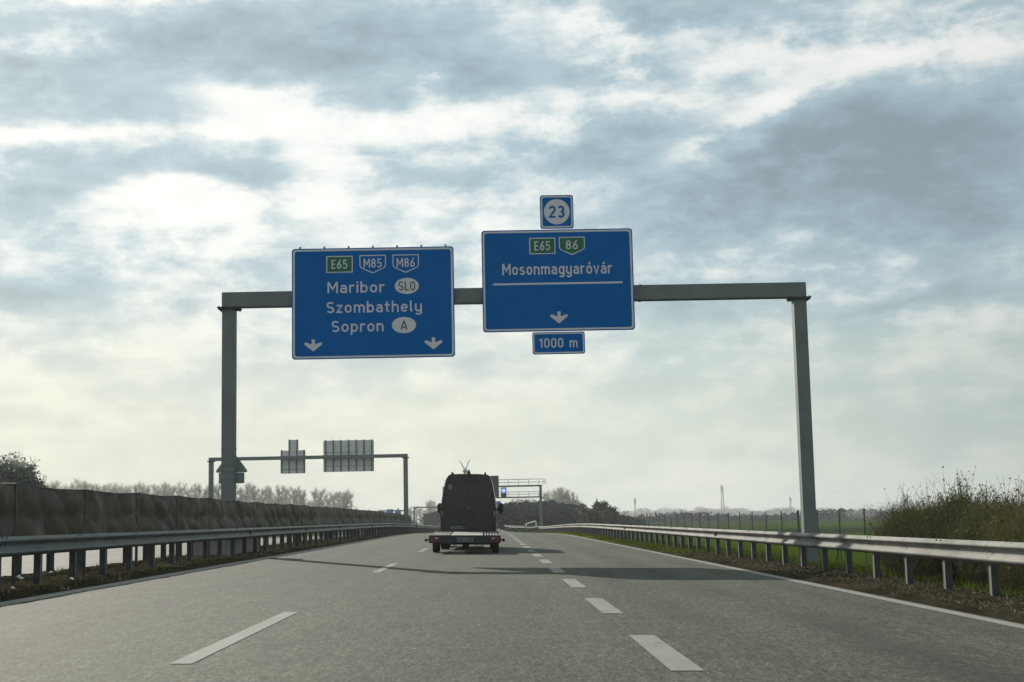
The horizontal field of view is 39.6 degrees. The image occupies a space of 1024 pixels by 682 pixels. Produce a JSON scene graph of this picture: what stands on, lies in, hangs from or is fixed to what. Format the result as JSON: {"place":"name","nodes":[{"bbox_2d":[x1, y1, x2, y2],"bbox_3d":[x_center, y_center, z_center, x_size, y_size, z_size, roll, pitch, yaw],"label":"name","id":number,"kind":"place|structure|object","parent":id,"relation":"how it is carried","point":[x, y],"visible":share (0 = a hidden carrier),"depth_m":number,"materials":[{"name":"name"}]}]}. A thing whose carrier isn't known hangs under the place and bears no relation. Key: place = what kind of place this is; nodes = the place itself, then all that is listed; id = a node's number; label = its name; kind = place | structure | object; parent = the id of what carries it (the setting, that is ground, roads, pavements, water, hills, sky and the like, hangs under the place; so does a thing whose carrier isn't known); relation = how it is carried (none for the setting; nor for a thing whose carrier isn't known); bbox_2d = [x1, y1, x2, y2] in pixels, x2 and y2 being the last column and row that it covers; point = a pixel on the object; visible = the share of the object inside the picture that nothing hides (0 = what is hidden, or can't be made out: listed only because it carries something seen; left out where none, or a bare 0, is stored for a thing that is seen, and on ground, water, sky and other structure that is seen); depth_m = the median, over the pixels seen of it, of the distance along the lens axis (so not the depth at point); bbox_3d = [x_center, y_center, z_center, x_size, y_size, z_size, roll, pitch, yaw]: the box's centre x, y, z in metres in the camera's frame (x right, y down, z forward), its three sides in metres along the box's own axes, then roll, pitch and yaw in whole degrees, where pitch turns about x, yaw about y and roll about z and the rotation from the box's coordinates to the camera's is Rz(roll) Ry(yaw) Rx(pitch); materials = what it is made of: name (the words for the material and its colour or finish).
{"place":"outdoors","nodes":[
{"label":"outdoors","id":0,"kind":"place"},
{"bbox_2d":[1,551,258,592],"bbox_3d":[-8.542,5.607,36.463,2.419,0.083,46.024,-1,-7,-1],"label":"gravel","id":1,"kind":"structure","parent":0,"point":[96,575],"depth_m":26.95,"materials":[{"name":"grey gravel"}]},
{"bbox_2d":[0,538,352,599],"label":"median grass","id":2,"kind":"structure","parent":0,"point":[242,555],"depth_m":32.91,"materials":[{"name":"green plant"}]},
{"bbox_2d":[1,525,427,575],"bbox_3d":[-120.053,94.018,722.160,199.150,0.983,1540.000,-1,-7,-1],"label":"opposite carriageway","id":3,"kind":"structure","parent":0,"point":[114,555],"depth_m":46.71,"materials":[{"name":"grey asphalt"}]},
{"bbox_2d":[0,532,433,601],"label":"median","id":4,"kind":"object","parent":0,"point":[90,572],"visible":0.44,"depth_m":28.40,"materials":[{"name":"soil"}]},
{"bbox_2d":[16,527,385,574],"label":"guardrail","id":5,"kind":"object","parent":4,"relation":"on","point":[49,562],"visible":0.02,"depth_m":36.55,"materials":[{"name":"metal"}]},
{"bbox_2d":[0,483,410,584],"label":"glare screen","id":6,"kind":"object","parent":4,"relation":"on","point":[35,510],"visible":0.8,"depth_m":30.92,"materials":[{"name":"fabric"}]},
{"bbox_2d":[0,523,440,589],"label":"guardrail","id":7,"kind":"object","parent":4,"relation":"on","point":[38,546],"visible":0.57,"depth_m":32.30,"materials":[{"name":"metal"}]},
{"bbox_2d":[0,524,1023,681],"bbox_3d":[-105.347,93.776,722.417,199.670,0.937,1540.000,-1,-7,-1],"label":"carriageway","id":8,"kind":"structure","parent":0,"point":[512,610],"depth_m":14.80,"materials":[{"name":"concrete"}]},
{"bbox_2d":[0,533,415,605],"bbox_3d":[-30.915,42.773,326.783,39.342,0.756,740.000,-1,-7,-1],"label":"edge line","id":9,"kind":"object","parent":8,"relation":"on","point":[77,590],"visible":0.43,"depth_m":25.70,"materials":[{"name":"paint"}]},
{"bbox_2d":[169,548,428,663],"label":"lane marking","id":10,"kind":"object","parent":8,"relation":"on","point":[191,658],"visible":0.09,"depth_m":13.13,"materials":[{"name":"paint"}]},
{"bbox_2d":[425,525,504,552],"bbox_3d":[-1.542,6.675,48.111,2.540,0.900,6.158,0,-7,-1],"label":"trailer","id":11,"kind":"object","parent":8,"relation":"on","point":[464,539],"visible":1,"depth_m":45.19,"materials":[{"name":"metal"}]},
{"bbox_2d":[437,460,502,548],"bbox_3d":[-1.614,6.242,54.176,2.600,3.266,6.100,0,-7,-1],"label":"van","id":12,"kind":"object","parent":8,"relation":"on","point":[469,499],"visible":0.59,"depth_m":51.23,"materials":[{"name":"black metal"}]},
{"bbox_2d":[506,533,704,670],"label":"lane marking","id":13,"kind":"object","parent":8,"relation":"on","point":[667,655],"visible":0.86,"depth_m":12.51,"materials":[{"name":"paint"}]},
{"bbox_2d":[499,529,1023,628],"bbox_3d":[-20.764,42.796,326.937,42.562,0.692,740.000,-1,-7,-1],"label":"edge line","id":14,"kind":"object","parent":8,"relation":"on","point":[933,608],"visible":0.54,"depth_m":20.52,"materials":[{"name":"paint"}]},
{"bbox_2d":[0,0,1023,521],"label":"sky","id":15,"kind":"structure","parent":0,"point":[159,159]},
{"bbox_2d":[261,515,891,569],"bbox_3d":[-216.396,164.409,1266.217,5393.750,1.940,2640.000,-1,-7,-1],"label":"ground","id":16,"kind":"structure","parent":0,"point":[849,526],"depth_m":253.65,"materials":[{"name":"green plant"}]},
{"bbox_2d":[0,451,49,503],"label":"broad tree","id":17,"kind":"object","parent":16,"relation":"on","point":[12,471],"visible":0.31,"depth_m":147.25,"materials":[{"name":"green plant"}]},
{"bbox_2d":[47,479,61,488],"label":"poplar","id":18,"kind":"object","parent":16,"relation":"on","point":[54,486],"visible":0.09,"depth_m":358.48,"materials":[{"name":"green plant"}]},
{"bbox_2d":[76,480,94,516],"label":"poplar","id":19,"kind":"object","parent":16,"relation":"on","point":[84,484],"visible":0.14,"depth_m":364.90,"materials":[{"name":"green plant"}]},
{"bbox_2d":[84,483,100,515],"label":"poplar","id":20,"kind":"object","parent":16,"relation":"on","point":[92,487],"visible":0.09,"depth_m":341.17,"materials":[{"name":"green plant"}]},
{"bbox_2d":[102,484,119,492],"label":"poplar","id":21,"kind":"object","parent":16,"relation":"on","point":[112,488],"visible":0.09,"depth_m":361.60,"materials":[{"name":"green plant"}]},
{"bbox_2d":[106,482,122,492],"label":"poplar","id":22,"kind":"object","parent":16,"relation":"on","point":[121,486],"visible":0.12,"depth_m":366.28,"materials":[{"name":"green plant"}]},
{"bbox_2d":[125,484,143,497],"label":"poplar","id":23,"kind":"object","parent":16,"relation":"on","point":[135,489],"visible":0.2,"depth_m":347.13,"materials":[{"name":"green plant"}]},
{"bbox_2d":[133,479,153,494],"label":"poplar","id":24,"kind":"object","parent":16,"relation":"on","point":[141,486],"visible":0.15,"depth_m":381.37,"materials":[{"name":"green plant"}]},
{"bbox_2d":[141,484,156,494],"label":"poplar","id":25,"kind":"object","parent":16,"relation":"on","point":[147,491],"visible":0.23,"depth_m":348.08,"materials":[{"name":"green plant"}]},
{"bbox_2d":[149,484,164,494],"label":"poplar","id":26,"kind":"object","parent":16,"relation":"on","point":[154,488],"visible":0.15,"depth_m":390.58,"materials":[{"name":"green plant"}]},
{"bbox_2d":[157,483,173,496],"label":"poplar","id":27,"kind":"object","parent":16,"relation":"on","point":[169,492],"visible":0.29,"depth_m":371.22,"materials":[{"name":"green plant"}]},
{"bbox_2d":[164,482,180,494],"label":"poplar","id":28,"kind":"object","parent":16,"relation":"on","point":[172,487],"visible":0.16,"depth_m":381.39,"materials":[{"name":"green plant"}]},
{"bbox_2d":[170,483,192,496],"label":"poplar","id":29,"kind":"object","parent":16,"relation":"on","point":[181,490],"visible":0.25,"depth_m":354.73,"materials":[{"name":"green plant"}]},
{"bbox_2d":[190,482,205,497],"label":"poplar","id":30,"kind":"object","parent":16,"relation":"on","point":[196,490],"visible":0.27,"depth_m":351.29,"materials":[{"name":"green plant"}]},
{"bbox_2d":[200,484,208,497],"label":"poplar","id":31,"kind":"object","parent":16,"relation":"on","point":[205,492],"visible":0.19,"depth_m":390.99,"materials":[{"name":"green plant"}]},
{"bbox_2d":[207,486,220,498],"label":"poplar","id":32,"kind":"object","parent":16,"relation":"on","point":[216,492],"visible":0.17,"depth_m":361.82,"materials":[{"name":"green plant"}]},
{"bbox_2d":[236,487,245,501],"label":"poplar","id":33,"kind":"object","parent":16,"relation":"on","point":[241,498],"visible":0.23,"depth_m":390.40,"materials":[{"name":"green plant"}]},
{"bbox_2d":[240,483,255,501],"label":"poplar","id":34,"kind":"object","parent":16,"relation":"on","point":[247,497],"visible":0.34,"depth_m":374.70,"materials":[{"name":"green plant"}]},
{"bbox_2d":[243,482,261,501],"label":"poplar","id":35,"kind":"object","parent":16,"relation":"on","point":[252,489],"visible":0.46,"depth_m":354.32,"materials":[{"name":"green plant"}]},
{"bbox_2d":[252,486,273,503],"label":"poplar","id":36,"kind":"object","parent":16,"relation":"on","point":[265,495],"visible":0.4,"depth_m":348.21,"materials":[{"name":"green plant"}]},
{"bbox_2d":[258,486,277,502],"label":"poplar","id":37,"kind":"object","parent":16,"relation":"on","point":[269,490],"visible":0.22,"depth_m":372.57,"materials":[{"name":"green plant"}]},
{"bbox_2d":[269,483,287,503],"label":"poplar","id":38,"kind":"object","parent":16,"relation":"on","point":[279,492],"visible":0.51,"depth_m":336.79,"materials":[{"name":"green plant"}]},
{"bbox_2d":[278,485,293,503],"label":"poplar","id":39,"kind":"object","parent":16,"relation":"on","point":[285,493],"visible":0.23,"depth_m":388.10,"materials":[{"name":"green plant"}]},
{"bbox_2d":[284,483,304,504],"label":"poplar","id":40,"kind":"object","parent":16,"relation":"on","point":[293,492],"visible":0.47,"depth_m":339.93,"materials":[{"name":"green plant"}]},
{"bbox_2d":[295,489,307,506],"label":"poplar","id":41,"kind":"object","parent":16,"relation":"on","point":[303,495],"visible":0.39,"depth_m":340.19,"materials":[{"name":"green plant"}]},
{"bbox_2d":[207,454,408,514],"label":"sign gantry","id":42,"kind":"object","parent":16,"relation":"on","point":[405,457],"visible":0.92,"depth_m":138.14,"materials":[{"name":"metal"}]},
{"bbox_2d":[281,439,304,473],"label":"direction sign","id":43,"kind":"object","parent":42,"relation":"attached to","point":[292,466],"visible":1,"depth_m":138.78,"materials":[{"name":"metal"}]},
{"bbox_2d":[323,439,373,471],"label":"direction sign","id":44,"kind":"object","parent":42,"relation":"attached to","point":[350,447],"visible":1,"depth_m":138.94,"materials":[{"name":"metal"}]},
{"bbox_2d":[306,487,322,505],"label":"poplar","id":45,"kind":"object","parent":16,"relation":"on","point":[314,497],"visible":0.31,"depth_m":371.16,"materials":[{"name":"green plant"}]},
{"bbox_2d":[310,488,330,533],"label":"poplar","id":46,"kind":"object","parent":16,"relation":"on","point":[319,498],"visible":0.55,"depth_m":341.29,"materials":[{"name":"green plant"}]},
{"bbox_2d":[325,492,341,507],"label":"poplar","id":47,"kind":"object","parent":16,"relation":"on","point":[333,497],"visible":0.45,"depth_m":363.28,"materials":[{"name":"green plant"}]},
{"bbox_2d":[335,489,353,533],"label":"poplar","id":48,"kind":"object","parent":16,"relation":"on","point":[343,498],"visible":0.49,"depth_m":340.33,"materials":[{"name":"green plant"}]},
{"bbox_2d":[338,492,356,508],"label":"poplar","id":49,"kind":"object","parent":16,"relation":"on","point":[347,499],"visible":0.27,"depth_m":361.58,"materials":[{"name":"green plant"}]},
{"bbox_2d":[418,514,437,525],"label":"evergreen tree","id":50,"kind":"object","parent":16,"relation":"on","point":[429,520],"visible":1,"depth_m":460.17,"materials":[{"name":"green plant"}]},
{"bbox_2d":[420,500,435,513],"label":"poplar","id":51,"kind":"object","parent":16,"relation":"on","point":[429,504],"visible":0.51,"depth_m":515.59,"materials":[{"name":"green plant"}]},
{"bbox_2d":[423,511,440,524],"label":"evergreen tree","id":52,"kind":"object","parent":16,"relation":"on","point":[435,514],"visible":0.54,"depth_m":465.53,"materials":[{"name":"green plant"}]},
{"bbox_2d":[443,479,545,525],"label":"display gantry","id":53,"kind":"object","parent":16,"relation":"on","point":[540,491],"visible":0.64,"depth_m":256.32,"materials":[{"name":"grey metal"}]},
{"bbox_2d":[490,476,498,496],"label":"electronic display","id":54,"kind":"object","parent":53,"relation":"attached to","point":[495,480],"visible":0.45,"depth_m":255.66},
{"bbox_2d":[501,487,506,496],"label":"electronic display","id":55,"kind":"object","parent":53,"relation":"attached to","point":[503,492],"visible":1,"depth_m":255.50},
{"bbox_2d":[497,509,513,528],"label":"evergreen tree","id":56,"kind":"object","parent":16,"relation":"on","point":[504,518],"visible":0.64,"depth_m":267.29,"materials":[{"name":"green plant"}]},
{"bbox_2d":[193,282,818,563],"bbox_3d":[0.072,2.922,44.790,18.905,9.221,5.800,-1,-7,-1],"label":"sign gantry","id":57,"kind":"object","parent":16,"relation":"on","point":[794,293],"visible":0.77,"depth_m":44.67,"materials":[{"name":"metal"}]},
{"bbox_2d":[216,449,246,483],"bbox_3d":[-8.763,3.893,44.254,0.976,1.063,0.458,-1,-7,-1],"label":"warning sign","id":58,"kind":"object","parent":57,"relation":"attached to","point":[240,466],"visible":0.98,"depth_m":44.44,"materials":[{"name":"metal"}]},
{"bbox_2d":[292,244,454,359],"bbox_3d":[-4.351,-1.232,44.621,5.085,3.576,0.111,-1,-7,-1],"label":"direction sign","id":59,"kind":"object","parent":57,"relation":"attached to","point":[373,302],"visible":1,"depth_m":44.57,"materials":[{"name":"blue metal"}]},
{"bbox_2d":[481,228,634,331],"bbox_3d":[1.446,-1.913,44.796,4.770,3.239,0.111,-1,-7,-1],"label":"direction sign","id":60,"kind":"object","parent":57,"relation":"attached to","point":[559,280],"visible":1,"depth_m":44.75,"materials":[{"name":"blue metal"}]},
{"bbox_2d":[540,195,573,228],"bbox_3d":[1.416,-4.085,45.068,1.056,1.080,0.109,-1,-7,-1],"label":"exit number sign","id":61,"kind":"object","parent":60,"relation":"attached to","point":[556,211],"visible":1,"depth_m":45.02,"materials":[{"name":"blue metal"}]},
{"bbox_2d":[532,331,584,354],"bbox_3d":[1.461,0.067,44.551,1.646,0.699,0.106,-1,-7,-1],"label":"distance sign","id":62,"kind":"object","parent":60,"relation":"hanging from","point":[558,342],"visible":1,"depth_m":44.50,"materials":[{"name":"blue metal"}]},
{"bbox_2d":[505,509,518,525],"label":"evergreen tree","id":63,"kind":"object","parent":16,"relation":"on","point":[510,511],"visible":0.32,"depth_m":273.15,"materials":[{"name":"green plant"}]},
{"bbox_2d":[503,501,527,511],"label":"evergreen tree","id":64,"kind":"object","parent":16,"relation":"on","point":[510,505],"visible":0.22,"depth_m":325.70,"materials":[{"name":"green plant"}]},
{"bbox_2d":[504,525,530,531],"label":"guardrail","id":65,"kind":"object","parent":16,"relation":"on","point":[508,527],"visible":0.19,"depth_m":220.27,"materials":[{"name":"metal"}]},
{"bbox_2d":[508,508,531,525],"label":"evergreen tree","id":66,"kind":"object","parent":16,"relation":"on","point":[515,513],"visible":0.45,"depth_m":273.40,"materials":[{"name":"green plant"}]},
{"bbox_2d":[511,511,529,525],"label":"evergreen tree","id":67,"kind":"object","parent":16,"relation":"on","point":[521,514],"visible":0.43,"depth_m":272.02,"materials":[{"name":"green plant"}]},
{"bbox_2d":[515,510,539,529],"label":"evergreen tree","id":68,"kind":"object","parent":16,"relation":"on","point":[527,515],"visible":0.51,"depth_m":270.00,"materials":[{"name":"green plant"}]},
{"bbox_2d":[516,500,542,508],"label":"evergreen tree","id":69,"kind":"object","parent":16,"relation":"on","point":[522,505],"visible":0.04,"depth_m":326.87,"materials":[{"name":"green plant"}]},
{"bbox_2d":[525,521,537,531],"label":"barrier terminal","id":70,"kind":"object","parent":16,"relation":"on","point":[532,526],"visible":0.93,"depth_m":204.83,"materials":[{"name":"white metal"}]},
{"bbox_2d":[526,499,555,529],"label":"evergreen tree","id":71,"kind":"object","parent":16,"relation":"on","point":[535,506],"visible":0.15,"depth_m":321.16,"materials":[{"name":"green plant"}]},
{"bbox_2d":[525,511,563,528],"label":"evergreen tree","id":72,"kind":"object","parent":16,"relation":"on","point":[547,519],"visible":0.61,"depth_m":266.63,"materials":[{"name":"green plant"}]},
{"bbox_2d":[542,501,561,511],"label":"evergreen tree","id":73,"kind":"object","parent":16,"relation":"on","point":[551,506],"visible":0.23,"depth_m":316.36,"materials":[{"name":"green plant"}]},
{"bbox_2d":[539,510,569,525],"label":"evergreen tree","id":74,"kind":"object","parent":16,"relation":"on","point":[558,521],"visible":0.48,"depth_m":267.71,"materials":[{"name":"green plant"}]},
{"bbox_2d":[552,486,569,503],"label":"poplar","id":75,"kind":"object","parent":16,"relation":"on","point":[559,494],"visible":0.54,"depth_m":349.63,"materials":[{"name":"grey plant"}]},
{"bbox_2d":[552,502,570,510],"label":"evergreen tree","id":76,"kind":"object","parent":16,"relation":"on","point":[562,506],"visible":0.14,"depth_m":313.61,"materials":[{"name":"green plant"}]},
{"bbox_2d":[558,490,573,503],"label":"poplar","id":77,"kind":"object","parent":16,"relation":"on","point":[567,499],"visible":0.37,"depth_m":349.66,"materials":[{"name":"grey plant"}]},
{"bbox_2d":[561,511,576,524],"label":"evergreen tree","id":78,"kind":"object","parent":16,"relation":"on","point":[574,522],"visible":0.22,"depth_m":270.02,"materials":[{"name":"green plant"}]},
{"bbox_2d":[560,503,586,511],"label":"evergreen tree","id":79,"kind":"object","parent":16,"relation":"on","point":[570,508],"visible":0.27,"depth_m":307.47,"materials":[{"name":"green plant"}]},
{"bbox_2d":[572,507,583,523],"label":"bush","id":80,"kind":"object","parent":16,"relation":"on","point":[575,514],"visible":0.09,"depth_m":247.72,"materials":[{"name":"green plant"}]},
{"bbox_2d":[576,509,609,523],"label":"bush","id":81,"kind":"object","parent":16,"relation":"on","point":[593,517],"visible":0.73,"depth_m":232.21,"materials":[{"name":"green plant"}]},
{"bbox_2d":[576,499,615,523],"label":"bush","id":82,"kind":"object","parent":16,"relation":"on","point":[600,505],"visible":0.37,"depth_m":242.15,"materials":[{"name":"green plant"}]},
{"bbox_2d":[596,505,619,531],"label":"bush","id":83,"kind":"object","parent":16,"relation":"on","point":[611,514],"visible":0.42,"depth_m":237.42,"materials":[{"name":"green plant"}]},
{"bbox_2d":[614,516,623,524],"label":"shrub","id":84,"kind":"object","parent":16,"relation":"on","point":[619,518],"visible":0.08,"depth_m":296.88,"materials":[{"name":"green plant"}]},
{"bbox_2d":[617,514,627,524],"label":"shrub","id":85,"kind":"object","parent":16,"relation":"on","point":[623,517],"visible":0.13,"depth_m":317.13,"materials":[{"name":"green plant"}]},
{"bbox_2d":[628,516,639,525],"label":"shrub","id":86,"kind":"object","parent":16,"relation":"on","point":[633,522],"visible":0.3,"depth_m":336.95,"materials":[{"name":"green plant"}]},
{"bbox_2d":[721,487,724,514],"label":"radio mast","id":87,"kind":"object","parent":16,"relation":"on","point":[721,501],"visible":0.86,"depth_m":697.01,"materials":[{"name":"grey metal"}]},
{"bbox_2d":[563,507,893,563],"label":"field fence","id":88,"kind":"object","parent":16,"relation":"on","point":[840,528],"visible":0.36,"depth_m":71.28,"materials":[{"name":"grey metal"}]},
{"bbox_2d":[620,499,1002,518],"bbox_3d":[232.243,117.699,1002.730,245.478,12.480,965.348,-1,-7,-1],"label":"woods","id":89,"kind":"object","parent":16,"relation":"on","point":[785,510],"visible":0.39,"depth_m":1373.85,"materials":[{"name":"grey plant"}]},
{"bbox_2d":[634,507,1010,522],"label":"hedge","id":90,"kind":"object","parent":16,"relation":"on","point":[831,514],"visible":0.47,"depth_m":556.75,"materials":[{"name":"green plant"}]},
{"bbox_2d":[865,482,969,580],"bbox_3d":[8.597,4.082,30.099,2.230,2.258,2.203,6,-10,-44],"label":"roadside shrub","id":91,"kind":"object","parent":16,"relation":"on","point":[904,522],"visible":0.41,"depth_m":29.64,"materials":[{"name":"green plant"}]},
{"bbox_2d":[911,466,1004,585],"bbox_3d":[9.605,3.983,30.241,2.481,2.726,2.482,-1,-7,-1],"label":"roadside shrub","id":92,"kind":"object","parent":16,"relation":"on","point":[961,501],"visible":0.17,"depth_m":30.09,"materials":[{"name":"green plant"}]},
{"bbox_2d":[935,476,1023,589],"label":"roadside shrub","id":93,"kind":"object","parent":16,"relation":"on","point":[975,570],"visible":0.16,"depth_m":27.33,"materials":[{"name":"green plant"}]},
{"bbox_2d":[966,474,1023,593],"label":"roadside shrub","id":94,"kind":"object","parent":16,"relation":"on","point":[1008,531],"visible":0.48,"depth_m":24.74,"materials":[{"name":"green plant"}]},
{"bbox_2d":[543,532,1023,623],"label":"verge","id":95,"kind":"structure","parent":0,"point":[965,606],"depth_m":22.30,"materials":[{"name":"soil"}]},
{"bbox_2d":[539,531,724,553],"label":"verge grass","id":96,"kind":"structure","parent":95,"relation":"on","point":[629,541],"depth_m":60.70,"materials":[{"name":"green plant"}]},
{"bbox_2d":[538,524,1023,595],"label":"guardrail","id":97,"kind":"object","parent":95,"relation":"on","point":[992,554],"visible":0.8,"depth_m":27.36,"materials":[{"name":"metal"}]},
{"bbox_2d":[623,537,1023,596],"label":"bank grass","id":98,"kind":"structure","parent":0,"point":[839,565],"depth_m":30.82,"materials":[{"name":"green plant"}]},
{"bbox_2d":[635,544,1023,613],"bbox_3d":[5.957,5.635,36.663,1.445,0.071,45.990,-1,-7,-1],"label":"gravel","id":99,"kind":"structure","parent":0,"point":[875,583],"depth_m":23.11,"materials":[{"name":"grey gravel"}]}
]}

